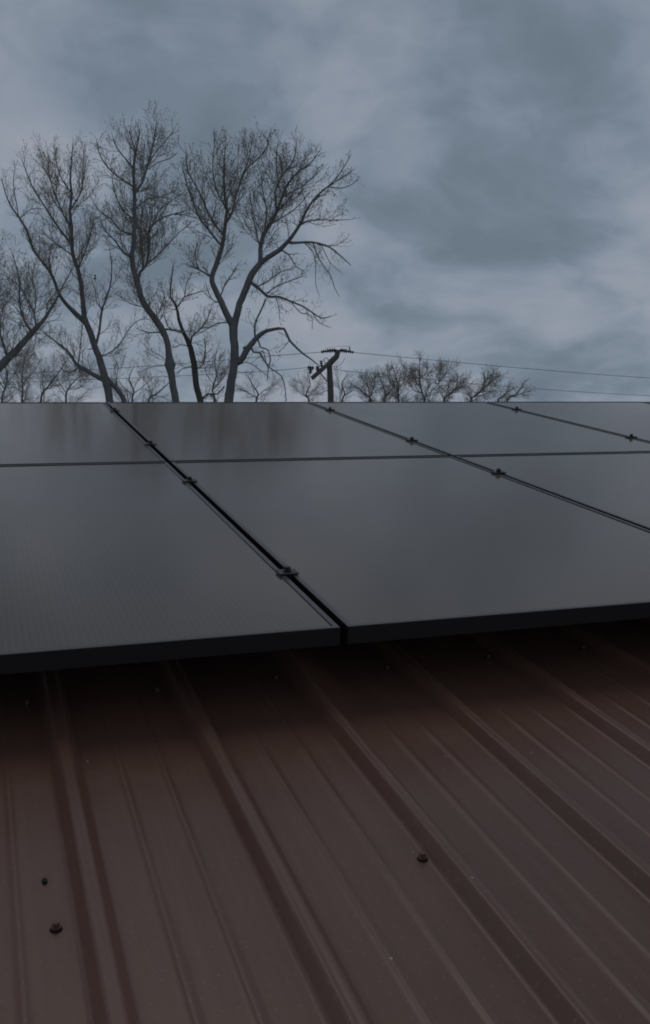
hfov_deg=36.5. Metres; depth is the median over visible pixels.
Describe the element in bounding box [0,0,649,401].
sky
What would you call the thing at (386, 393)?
bare tree
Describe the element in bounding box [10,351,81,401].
bare tree
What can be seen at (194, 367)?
bare tree
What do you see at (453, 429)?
solar panel
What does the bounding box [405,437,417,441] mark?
panel clamp
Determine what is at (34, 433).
solar panel
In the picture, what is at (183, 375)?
power line
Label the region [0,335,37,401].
bare tree
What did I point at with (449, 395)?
bare tree
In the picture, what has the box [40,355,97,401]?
bare tree
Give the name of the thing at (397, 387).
bare tree
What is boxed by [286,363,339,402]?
bare tree
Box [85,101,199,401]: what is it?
bare tree
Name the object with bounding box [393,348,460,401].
bare tree
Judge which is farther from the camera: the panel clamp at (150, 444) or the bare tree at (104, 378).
the bare tree at (104, 378)
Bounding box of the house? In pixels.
[0,618,649,1023]
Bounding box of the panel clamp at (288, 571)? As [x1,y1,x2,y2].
[276,566,298,580]
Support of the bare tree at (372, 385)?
on the ground
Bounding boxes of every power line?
[8,352,319,373]
[32,367,307,381]
[340,370,647,395]
[354,352,644,377]
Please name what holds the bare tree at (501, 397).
on the ground
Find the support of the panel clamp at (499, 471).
attached to the mounting rail
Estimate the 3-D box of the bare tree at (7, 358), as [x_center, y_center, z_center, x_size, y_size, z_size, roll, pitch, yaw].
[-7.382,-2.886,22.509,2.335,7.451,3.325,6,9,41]
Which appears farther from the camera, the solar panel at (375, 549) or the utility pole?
the utility pole
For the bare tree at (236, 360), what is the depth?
27.24 m
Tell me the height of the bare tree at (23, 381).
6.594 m
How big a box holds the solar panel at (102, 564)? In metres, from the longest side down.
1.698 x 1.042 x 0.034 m
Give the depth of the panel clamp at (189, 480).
2.98 m
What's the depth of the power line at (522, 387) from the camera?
58.84 m
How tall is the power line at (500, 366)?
1.842 m
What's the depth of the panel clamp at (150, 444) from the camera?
3.63 m
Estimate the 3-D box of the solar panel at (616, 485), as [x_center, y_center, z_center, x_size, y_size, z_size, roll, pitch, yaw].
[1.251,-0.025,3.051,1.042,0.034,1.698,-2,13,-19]
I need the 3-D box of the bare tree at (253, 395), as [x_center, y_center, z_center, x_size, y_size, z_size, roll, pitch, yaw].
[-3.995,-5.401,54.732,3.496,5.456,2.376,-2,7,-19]
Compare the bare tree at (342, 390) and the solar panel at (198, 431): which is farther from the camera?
the bare tree at (342, 390)
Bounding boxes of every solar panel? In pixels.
[0,402,165,464]
[0,462,339,674]
[107,402,448,465]
[171,456,649,643]
[309,402,649,456]
[455,452,649,529]
[487,402,649,441]
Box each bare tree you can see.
[0,133,154,404]
[0,229,80,375]
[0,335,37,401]
[0,335,59,401]
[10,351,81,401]
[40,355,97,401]
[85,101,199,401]
[96,358,162,401]
[134,361,179,401]
[157,259,224,401]
[168,117,364,401]
[189,339,237,401]
[226,367,285,401]
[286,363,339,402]
[332,360,367,401]
[344,367,390,401]
[368,360,421,401]
[375,370,399,401]
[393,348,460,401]
[435,367,479,401]
[455,362,511,401]
[496,380,520,401]
[498,379,536,401]
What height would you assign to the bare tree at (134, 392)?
5.722 m
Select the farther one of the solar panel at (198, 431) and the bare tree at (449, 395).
the bare tree at (449, 395)
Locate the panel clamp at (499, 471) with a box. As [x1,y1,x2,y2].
[491,468,505,474]
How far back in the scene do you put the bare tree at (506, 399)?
48.68 m
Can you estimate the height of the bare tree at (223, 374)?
6.748 m
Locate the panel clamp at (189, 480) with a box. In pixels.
[182,476,197,486]
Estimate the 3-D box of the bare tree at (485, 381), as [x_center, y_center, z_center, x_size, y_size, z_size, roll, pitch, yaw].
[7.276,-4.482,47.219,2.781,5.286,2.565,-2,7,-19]
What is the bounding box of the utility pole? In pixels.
[308,346,353,401]
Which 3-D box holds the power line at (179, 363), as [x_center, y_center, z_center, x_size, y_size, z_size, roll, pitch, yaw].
[-16.411,-8.490,57.910,36.605,1.013,0.856,4,7,29]
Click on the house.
(438, 830)
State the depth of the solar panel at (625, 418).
5.20 m
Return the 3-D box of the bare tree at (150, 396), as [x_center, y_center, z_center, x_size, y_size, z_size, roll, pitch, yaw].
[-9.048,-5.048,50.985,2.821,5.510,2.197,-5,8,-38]
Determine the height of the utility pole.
6.254 m
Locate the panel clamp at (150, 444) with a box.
[144,440,156,448]
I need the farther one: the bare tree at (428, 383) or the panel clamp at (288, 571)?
the bare tree at (428, 383)

